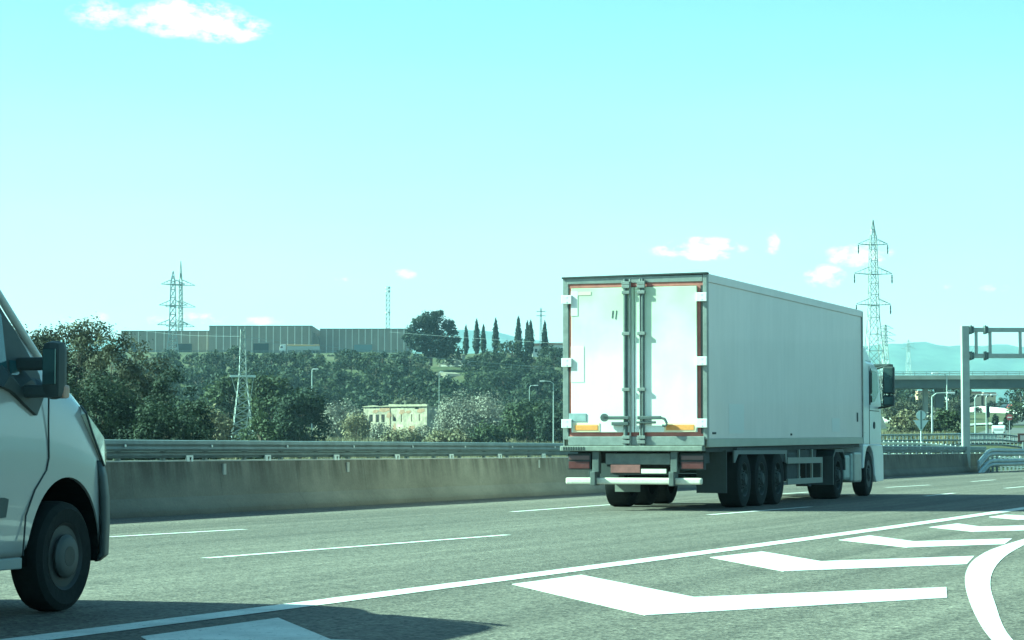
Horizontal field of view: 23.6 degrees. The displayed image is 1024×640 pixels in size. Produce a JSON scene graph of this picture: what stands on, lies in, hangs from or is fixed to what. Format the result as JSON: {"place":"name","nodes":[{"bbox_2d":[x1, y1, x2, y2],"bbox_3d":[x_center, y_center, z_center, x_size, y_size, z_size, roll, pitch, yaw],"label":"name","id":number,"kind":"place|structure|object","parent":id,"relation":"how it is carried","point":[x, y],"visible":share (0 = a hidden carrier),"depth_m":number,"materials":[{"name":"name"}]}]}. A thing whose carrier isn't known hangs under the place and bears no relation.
{"place":"outdoors","nodes":[
{"label":"outdoors","id":0,"kind":"place"},
{"bbox_2d":[0,469,1023,639],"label":"road","id":1,"kind":"structure","parent":0,"point":[141,577],"depth_m":21.46,"materials":[{"name":"asphalt"}]},
{"bbox_2d":[0,290,109,611],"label":"van","id":2,"kind":"object","parent":1,"relation":"on","point":[54,514],"visible":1,"depth_m":15.37,"materials":[{"name":"paint"}]},
{"bbox_2d":[141,618,338,639],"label":"road marking","id":3,"kind":"object","parent":1,"relation":"on","point":[274,629],"visible":1,"depth_m":13.70,"materials":[{"name":"paint"}]},
{"bbox_2d":[205,535,502,557],"bbox_3d":[-1.482,2.426,26.429,0.130,0.001,7.009,-1,-3,24],"label":"road marking","id":4,"kind":"object","parent":1,"relation":"on","point":[349,546],"visible":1,"depth_m":25.75,"materials":[{"name":"paint"}]},
{"bbox_2d":[0,507,1023,639],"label":"road marking","id":5,"kind":"object","parent":1,"relation":"on","point":[98,630],"visible":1,"depth_m":17.89,"materials":[{"name":"paint"}]},
{"bbox_2d":[105,453,990,518],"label":"concrete barrier","id":6,"kind":"object","parent":1,"relation":"on","point":[146,488],"visible":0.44,"depth_m":44.81,"materials":[{"name":"concrete"}]},
{"bbox_2d":[105,439,986,461],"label":"guardrail","id":7,"kind":"object","parent":6,"relation":"on","point":[118,450],"visible":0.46,"depth_m":44.90,"materials":[{"name":"metal"}]},
{"bbox_2d":[560,272,894,507],"bbox_3d":[4.836,1.579,49.056,2.920,4.092,16.349,-1,-3,19],"label":"articulated lorry","id":8,"kind":"object","parent":1,"relation":"on","point":[735,393],"visible":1,"depth_m":42.48,"materials":[{"name":"paint"}]},
{"bbox_2d":[569,279,634,445],"bbox_3d":[1.518,0.725,41.791,1.160,2.830,0.180,-1,-3,19],"label":"rear door","id":9,"kind":"structure","parent":8,"relation":"in","point":[602,319],"depth_m":41.79,"materials":[{"name":"paint"}]},
{"bbox_2d":[635,279,697,445],"bbox_3d":[2.595,0.705,41.417,1.093,2.830,0.180,-1,-3,19],"label":"rear door","id":10,"kind":"structure","parent":8,"relation":"in","point":[666,369],"depth_m":41.42,"materials":[{"name":"paint"}]},
{"bbox_2d":[512,575,946,614],"bbox_3d":[1.625,1.965,17.691,3.251,0.003,4.928,0,-3,0],"label":"road marking","id":11,"kind":"object","parent":1,"relation":"on","point":[626,597],"visible":1,"depth_m":17.04,"materials":[{"name":"paint"}]},
{"bbox_2d":[710,551,973,570],"bbox_3d":[2.905,2.222,22.539,2.579,0.003,3.772,-1,-3,25],"label":"road marking","id":12,"kind":"object","parent":1,"relation":"on","point":[774,561],"visible":1,"depth_m":22.32,"materials":[{"name":"paint"}]},
{"bbox_2d":[841,535,1011,547],"bbox_3d":[4.599,2.486,27.532,1.894,0.003,3.570,-1,-3,14],"label":"road marking","id":13,"kind":"object","parent":1,"relation":"on","point":[870,539],"visible":1,"depth_m":27.14,"materials":[{"name":"paint"}]},
{"bbox_2d":[931,523,1023,531],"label":"road marking","id":14,"kind":"object","parent":1,"relation":"on","point":[963,527],"visible":1,"depth_m":32.37,"materials":[{"name":"paint"}]},
{"bbox_2d":[965,539,1023,639],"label":"road marking","id":15,"kind":"object","parent":1,"relation":"on","point":[979,570],"visible":1,"depth_m":18.14,"materials":[{"name":"paint"}]},
{"bbox_2d":[978,448,1023,472],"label":"guardrail","id":16,"kind":"object","parent":1,"relation":"on","point":[1005,462],"visible":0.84,"depth_m":117.14,"materials":[{"name":"metal"}]},
{"bbox_2d":[0,0,1023,346],"label":"sky","id":17,"kind":"structure","parent":0,"point":[299,161],"materials":[{"name":"blue"}]},
{"bbox_2d":[32,330,1023,402],"bbox_3d":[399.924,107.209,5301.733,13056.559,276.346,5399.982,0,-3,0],"label":"hills","id":18,"kind":"structure","parent":0,"point":[926,356],"depth_m":6023.09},
{"bbox_2d":[41,352,1023,470],"bbox_3d":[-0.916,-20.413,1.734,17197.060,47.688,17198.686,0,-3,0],"label":"ground","id":19,"kind":"structure","parent":0,"point":[980,416],"depth_m":684.16,"materials":[{"name":"green plant"}]},
{"bbox_2d":[13,324,87,391],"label":"tree","id":20,"kind":"object","parent":19,"relation":"on","point":[39,340],"visible":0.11,"depth_m":135.96,"materials":[{"name":"green plant"}]},
{"bbox_2d":[53,315,114,430],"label":"tree","id":21,"kind":"object","parent":19,"relation":"on","point":[81,341],"visible":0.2,"depth_m":141.89,"materials":[{"name":"green plant"}]},
{"bbox_2d":[67,369,151,460],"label":"bush","id":22,"kind":"object","parent":19,"relation":"on","point":[108,409],"visible":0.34,"depth_m":123.17,"materials":[{"name":"green plant"}]},
{"bbox_2d":[74,321,147,409],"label":"tree","id":23,"kind":"object","parent":19,"relation":"on","point":[110,351],"visible":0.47,"depth_m":134.03,"materials":[{"name":"green plant"}]},
{"bbox_2d":[115,334,178,434],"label":"tree","id":24,"kind":"object","parent":19,"relation":"on","point":[145,385],"visible":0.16,"depth_m":144.58,"materials":[{"name":"green plant"}]},
{"bbox_2d":[106,397,214,460],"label":"bush","id":25,"kind":"object","parent":19,"relation":"on","point":[156,424],"visible":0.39,"depth_m":121.31,"materials":[{"name":"green plant"}]},
{"bbox_2d":[121,331,208,350],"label":"warehouse","id":26,"kind":"structure","parent":19,"relation":"on","point":[188,341],"depth_m":975.93,"materials":[{"name":"grey"}]},
{"bbox_2d":[153,348,180,372],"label":"tree","id":27,"kind":"object","parent":19,"relation":"on","point":[170,354],"visible":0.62,"depth_m":666.32,"materials":[{"name":"green plant"}]},
{"bbox_2d":[143,365,197,439],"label":"tree","id":28,"kind":"object","parent":19,"relation":"on","point":[161,387],"visible":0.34,"depth_m":138.41,"materials":[{"name":"green plant"}]},
{"bbox_2d":[157,271,187,352],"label":"pylon","id":29,"kind":"object","parent":19,"relation":"on","point":[170,314],"visible":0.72,"depth_m":840.72,"materials":[{"name":"silver metal"}]},
{"bbox_2d":[165,261,194,330],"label":"pylon","id":30,"kind":"object","parent":19,"relation":"on","point":[181,294],"visible":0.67,"depth_m":986.61,"materials":[{"name":"silver metal"}]},
{"bbox_2d":[170,400,216,459],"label":"tree","id":31,"kind":"object","parent":19,"relation":"on","point":[197,409],"visible":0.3,"depth_m":131.74,"materials":[{"name":"green plant"}]},
{"bbox_2d":[180,382,207,404],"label":"tree","id":32,"kind":"object","parent":19,"relation":"on","point":[198,392],"visible":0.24,"depth_m":573.57,"materials":[{"name":"green plant"}]},
{"bbox_2d":[183,365,215,389],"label":"tree","id":33,"kind":"object","parent":19,"relation":"on","point":[205,375],"visible":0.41,"depth_m":630.95,"materials":[{"name":"green plant"}]},
{"bbox_2d":[201,349,226,370],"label":"tree","id":34,"kind":"object","parent":19,"relation":"on","point":[210,357],"visible":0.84,"depth_m":682.77,"materials":[{"name":"green plant"}]},
{"bbox_2d":[196,403,237,459],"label":"bush","id":35,"kind":"object","parent":19,"relation":"on","point":[218,420],"visible":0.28,"depth_m":234.01,"materials":[{"name":"green plant"}]},
{"bbox_2d":[196,372,251,440],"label":"tree","id":36,"kind":"object","parent":19,"relation":"on","point":[223,386],"visible":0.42,"depth_m":327.75,"materials":[{"name":"green plant"}]},
{"bbox_2d":[223,345,248,367],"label":"tree","id":37,"kind":"object","parent":19,"relation":"on","point":[234,350],"visible":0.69,"depth_m":690.89,"materials":[{"name":"green plant"}]},
{"bbox_2d":[230,329,255,439],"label":"pylon","id":38,"kind":"object","parent":19,"relation":"on","point":[245,382],"visible":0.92,"depth_m":281.92,"materials":[{"name":"silver metal"}]},
{"bbox_2d":[234,410,288,459],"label":"bush","id":39,"kind":"object","parent":19,"relation":"on","point":[270,433],"visible":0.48,"depth_m":214.31,"materials":[{"name":"green plant"}]},
{"bbox_2d":[209,326,319,352],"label":"warehouse","id":40,"kind":"structure","parent":19,"relation":"on","point":[222,338],"depth_m":955.98,"materials":[{"name":"grey"}]},
{"bbox_2d":[122,350,406,352],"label":"fence","id":41,"kind":"object","parent":19,"relation":"on","point":[320,351],"visible":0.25,"depth_m":930.67,"materials":[{"name":"metal"}]},
{"bbox_2d":[236,371,305,440],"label":"tree","id":42,"kind":"object","parent":19,"relation":"on","point":[265,389],"visible":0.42,"depth_m":298.20,"materials":[{"name":"green plant"}]},
{"bbox_2d":[275,350,299,371],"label":"tree","id":43,"kind":"object","parent":19,"relation":"on","point":[294,364],"visible":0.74,"depth_m":681.66,"materials":[{"name":"green plant"}]},
{"bbox_2d":[273,370,303,390],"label":"tree","id":44,"kind":"object","parent":19,"relation":"on","point":[295,382],"visible":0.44,"depth_m":621.31,"materials":[{"name":"green plant"}]},
{"bbox_2d":[280,344,319,352],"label":"articulated lorry","id":45,"kind":"object","parent":19,"relation":"on","point":[297,347],"visible":0.78,"depth_m":934.55,"materials":[{"name":"white paint"}]},
{"bbox_2d":[271,384,335,458],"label":"tree","id":46,"kind":"object","parent":19,"relation":"on","point":[302,411],"visible":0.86,"depth_m":260.33,"materials":[{"name":"green plant"}]},
{"bbox_2d":[297,357,319,373],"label":"tree","id":47,"kind":"object","parent":19,"relation":"on","point":[312,362],"visible":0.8,"depth_m":678.40,"materials":[{"name":"green plant"}]},
{"bbox_2d":[306,378,341,401],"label":"tree","id":48,"kind":"object","parent":19,"relation":"on","point":[330,385],"visible":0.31,"depth_m":623.77,"materials":[{"name":"green plant"}]},
{"bbox_2d":[320,360,346,377],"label":"tree","id":49,"kind":"object","parent":19,"relation":"on","point":[339,366],"visible":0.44,"depth_m":667.13,"materials":[{"name":"green plant"}]},
{"bbox_2d":[313,398,375,439],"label":"shrub","id":50,"kind":"object","parent":19,"relation":"on","point":[333,412],"visible":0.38,"depth_m":418.58,"materials":[{"name":"green plant"}]},
{"bbox_2d":[329,372,359,395],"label":"tree","id":51,"kind":"object","parent":19,"relation":"on","point":[355,384],"visible":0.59,"depth_m":628.75,"materials":[{"name":"green plant"}]},
{"bbox_2d":[340,348,361,372],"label":"tree","id":52,"kind":"object","parent":19,"relation":"on","point":[347,364],"visible":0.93,"depth_m":689.44,"materials":[{"name":"green plant"}]},
{"bbox_2d":[338,382,368,409],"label":"tree","id":53,"kind":"object","parent":19,"relation":"on","point":[350,392],"visible":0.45,"depth_m":592.10,"materials":[{"name":"green plant"}]},
{"bbox_2d":[343,397,367,419],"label":"tree","id":54,"kind":"object","parent":19,"relation":"on","point":[360,404],"visible":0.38,"depth_m":570.93,"materials":[{"name":"green plant"}]},
{"bbox_2d":[337,409,374,441],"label":"shrub","id":55,"kind":"object","parent":19,"relation":"on","point":[361,420],"visible":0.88,"depth_m":379.19,"materials":[{"name":"green plant"}]},
{"bbox_2d":[348,370,380,391],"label":"tree","id":56,"kind":"object","parent":19,"relation":"on","point":[364,377],"visible":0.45,"depth_m":631.33,"materials":[{"name":"green plant"}]},
{"bbox_2d":[320,329,411,352],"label":"warehouse","id":57,"kind":"structure","parent":19,"relation":"on","point":[372,339],"depth_m":965.92,"materials":[{"name":"grey"}]},
{"bbox_2d":[354,350,381,373],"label":"tree","id":58,"kind":"object","parent":19,"relation":"on","point":[362,364],"visible":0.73,"depth_m":687.52,"materials":[{"name":"green plant"}]},
{"bbox_2d":[172,431,567,459],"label":"grass","id":59,"kind":"structure","parent":19,"relation":"on","point":[512,440],"depth_m":281.04,"materials":[{"name":"plant"}]},
{"bbox_2d":[359,388,390,407],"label":"tree","id":60,"kind":"object","parent":19,"relation":"on","point":[383,400],"visible":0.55,"depth_m":584.34,"materials":[{"name":"green plant"}]},
{"bbox_2d":[364,361,386,383],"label":"tree","id":61,"kind":"object","parent":19,"relation":"on","point":[376,371],"visible":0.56,"depth_m":662.42,"materials":[{"name":"green plant"}]},
{"bbox_2d":[365,420,393,440],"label":"shrub","id":62,"kind":"object","parent":19,"relation":"on","point":[379,430],"visible":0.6,"depth_m":398.74,"materials":[{"name":"green plant"}]},
{"bbox_2d":[381,365,405,389],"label":"tree","id":63,"kind":"object","parent":19,"relation":"on","point":[388,369],"visible":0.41,"depth_m":647.11,"materials":[{"name":"green plant"}]},
{"bbox_2d":[380,374,409,399],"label":"tree","id":64,"kind":"object","parent":19,"relation":"on","point":[390,386],"visible":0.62,"depth_m":627.86,"materials":[{"name":"green plant"}]},
{"bbox_2d":[378,426,425,441],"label":"shrub","id":65,"kind":"object","parent":19,"relation":"on","point":[406,436],"visible":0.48,"depth_m":338.77,"materials":[{"name":"green plant"}]},
{"bbox_2d":[362,404,444,431],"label":"ruined house","id":66,"kind":"structure","parent":19,"relation":"on","point":[402,417],"depth_m":542.86,"materials":[{"name":"paint"}]},
{"bbox_2d":[386,349,430,373],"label":"pine tree","id":67,"kind":"object","parent":19,"relation":"on","point":[399,362],"visible":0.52,"depth_m":687.97,"materials":[{"name":"green plant"}]},
{"bbox_2d":[396,363,421,386],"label":"tree","id":68,"kind":"object","parent":19,"relation":"on","point":[404,371],"visible":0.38,"depth_m":650.90,"materials":[{"name":"green plant"}]},
{"bbox_2d":[396,376,431,401],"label":"tree","id":69,"kind":"object","parent":19,"relation":"on","point":[409,384],"visible":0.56,"depth_m":612.18,"materials":[{"name":"green plant"}]},
{"bbox_2d":[412,368,445,392],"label":"tree","id":70,"kind":"object","parent":19,"relation":"on","point":[430,376],"visible":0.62,"depth_m":635.27,"materials":[{"name":"green plant"}]},
{"bbox_2d":[401,309,461,365],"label":"pine tree","id":71,"kind":"object","parent":19,"relation":"on","point":[438,344],"visible":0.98,"depth_m":699.73,"materials":[{"name":"green plant"}]},
{"bbox_2d":[423,386,451,405],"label":"tree","id":72,"kind":"object","parent":19,"relation":"on","point":[429,399],"visible":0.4,"depth_m":596.12,"materials":[{"name":"green plant"}]},
{"bbox_2d":[421,425,471,441],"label":"shrub","id":73,"kind":"object","parent":19,"relation":"on","point":[450,436],"visible":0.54,"depth_m":328.61,"materials":[{"name":"green plant"}]},
{"bbox_2d":[432,374,466,396],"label":"tree","id":74,"kind":"object","parent":19,"relation":"on","point":[447,382],"visible":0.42,"depth_m":605.46,"materials":[{"name":"green plant"}]},
{"bbox_2d":[435,345,464,364],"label":"pine tree","id":75,"kind":"object","parent":19,"relation":"on","point":[457,353],"visible":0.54,"depth_m":714.79,"materials":[{"name":"green plant"}]},
{"bbox_2d":[426,388,506,438],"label":"shrub","id":76,"kind":"object","parent":19,"relation":"on","point":[469,413],"visible":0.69,"depth_m":397.69,"materials":[{"name":"green plant"}]},
{"bbox_2d":[460,356,479,372],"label":"tree","id":77,"kind":"object","parent":19,"relation":"on","point":[469,361],"visible":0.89,"depth_m":682.02,"materials":[{"name":"green plant"}]},
{"bbox_2d":[459,371,486,386],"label":"tree","id":78,"kind":"object","parent":19,"relation":"on","point":[472,377],"visible":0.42,"depth_m":641.36,"materials":[{"name":"green plant"}]},
{"bbox_2d":[472,318,480,354],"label":"cypress tree","id":79,"kind":"object","parent":19,"relation":"on","point":[476,344],"visible":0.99,"depth_m":728.26,"materials":[{"name":"green plant"}]},
{"bbox_2d":[464,384,493,406],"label":"tree","id":80,"kind":"object","parent":19,"relation":"on","point":[475,388],"visible":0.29,"depth_m":593.13,"materials":[{"name":"green plant"}]},
{"bbox_2d":[466,420,512,442],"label":"bush","id":81,"kind":"object","parent":19,"relation":"on","point":[491,433],"visible":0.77,"depth_m":328.50,"materials":[{"name":"green plant"}]},
{"bbox_2d":[476,349,506,371],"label":"pine tree","id":82,"kind":"object","parent":19,"relation":"on","point":[487,355],"visible":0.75,"depth_m":688.21,"materials":[{"name":"green plant"}]},
{"bbox_2d":[491,317,499,352],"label":"cypress tree","id":83,"kind":"object","parent":19,"relation":"on","point":[495,332],"visible":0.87,"depth_m":720.21,"materials":[{"name":"green plant"}]},
{"bbox_2d":[473,363,531,396],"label":"pine tree","id":84,"kind":"object","parent":19,"relation":"on","point":[496,379],"visible":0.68,"depth_m":636.78,"materials":[{"name":"green plant"}]},
{"bbox_2d":[497,356,524,379],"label":"tree","id":85,"kind":"object","parent":19,"relation":"on","point":[505,363],"visible":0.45,"depth_m":650.55,"materials":[{"name":"green plant"}]},
{"bbox_2d":[495,340,532,362],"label":"pine tree","id":86,"kind":"object","parent":19,"relation":"on","point":[520,354],"visible":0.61,"depth_m":700.23,"materials":[{"name":"green plant"}]},
{"bbox_2d":[499,399,551,442],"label":"tree","id":87,"kind":"object","parent":19,"relation":"on","point":[517,414],"visible":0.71,"depth_m":378.37,"materials":[{"name":"green plant"}]},
{"bbox_2d":[526,319,534,354],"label":"cypress tree","id":88,"kind":"object","parent":19,"relation":"on","point":[531,340],"visible":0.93,"depth_m":720.21,"materials":[{"name":"green plant"}]},
{"bbox_2d":[516,374,556,402],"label":"tree","id":89,"kind":"object","parent":19,"relation":"on","point":[527,382],"visible":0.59,"depth_m":612.61,"materials":[{"name":"green plant"}]},
{"bbox_2d":[515,371,562,399],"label":"pine tree","id":90,"kind":"object","parent":19,"relation":"on","point":[547,375],"visible":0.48,"depth_m":617.22,"materials":[{"name":"green plant"}]},
{"bbox_2d":[533,406,562,442],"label":"tree","id":91,"kind":"object","parent":19,"relation":"on","point":[544,431],"visible":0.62,"depth_m":367.77,"materials":[{"name":"green plant"}]},
{"bbox_2d":[536,345,562,367],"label":"pine tree","id":92,"kind":"object","parent":19,"relation":"on","point":[544,351],"visible":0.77,"depth_m":699.32,"materials":[{"name":"green plant"}]},
{"bbox_2d":[543,383,562,404],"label":"tree","id":93,"kind":"object","parent":19,"relation":"on","point":[550,393],"visible":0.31,"depth_m":607.49,"materials":[{"name":"green plant"}]},
{"bbox_2d":[854,220,892,400],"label":"pylon","id":94,"kind":"object","parent":19,"relation":"on","point":[870,305],"visible":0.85,"depth_m":420.95,"materials":[{"name":"silver metal"}]},
{"bbox_2d":[878,324,894,370],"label":"pylon","id":95,"kind":"object","parent":19,"relation":"on","point":[885,335],"visible":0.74,"depth_m":900.56,"materials":[{"name":"silver metal"}]},
{"bbox_2d":[881,398,917,423],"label":"shrub","id":96,"kind":"object","parent":19,"relation":"on","point":[898,407],"visible":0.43,"depth_m":468.48,"materials":[{"name":"green plant"}]},
{"bbox_2d":[889,408,918,429],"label":"shrub","id":97,"kind":"object","parent":19,"relation":"on","point":[902,420],"visible":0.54,"depth_m":329.08,"materials":[{"name":"green plant"}]},
{"bbox_2d":[881,429,958,444],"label":"fence","id":98,"kind":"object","parent":19,"relation":"on","point":[925,437],"depth_m":181.45,"materials":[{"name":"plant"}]},
{"bbox_2d":[914,410,927,442],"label":"road sign","id":99,"kind":"object","parent":19,"relation":"on","point":[920,422],"visible":0.96,"depth_m":149.87,"materials":[{"name":"white"}]},
{"bbox_2d":[918,417,942,433],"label":"bush","id":100,"kind":"object","parent":19,"relation":"on","point":[937,427],"visible":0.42,"depth_m":229.39,"materials":[{"name":"green plant"}]},
{"bbox_2d":[933,407,960,432],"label":"bush","id":101,"kind":"object","parent":19,"relation":"on","point":[948,420],"visible":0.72,"depth_m":234.12,"materials":[{"name":"green plant"}]},
{"bbox_2d":[879,371,1023,428],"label":"overpass","id":102,"kind":"object","parent":19,"relation":"on","point":[926,382],"visible":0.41,"depth_m":438.59,"materials":[{"name":"concrete"}]},
{"bbox_2d":[881,433,1022,447],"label":"fence","id":103,"kind":"object","parent":19,"relation":"on","point":[959,439],"visible":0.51,"depth_m":169.80,"materials":[{"name":"metal"}]},
{"bbox_2d":[881,441,1023,468],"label":"fence","id":104,"kind":"object","parent":19,"relation":"on","point":[907,443],"visible":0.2,"depth_m":139.35,"materials":[{"name":"metal"}]},
{"bbox_2d":[960,325,1023,467],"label":"sign gantry","id":105,"kind":"object","parent":19,"relation":"on","point":[966,354],"visible":0.93,"depth_m":111.94,"materials":[{"name":"metal"}]},
{"bbox_2d":[1004,389,1023,403],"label":"tree","id":106,"kind":"object","parent":19,"relation":"on","point":[1018,397],"visible":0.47,"depth_m":519.39,"materials":[{"name":"green plant"}]},
{"bbox_2d":[1005,400,1023,423],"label":"shrub","id":107,"kind":"object","parent":19,"relation":"on","point":[1018,408],"visible":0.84,"depth_m":469.01,"materials":[{"name":"green plant"}]},
{"bbox_2d":[958,416,1023,443],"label":"ramp road","id":108,"kind":"structure","parent":0,"point":[1014,431],"depth_m":381.40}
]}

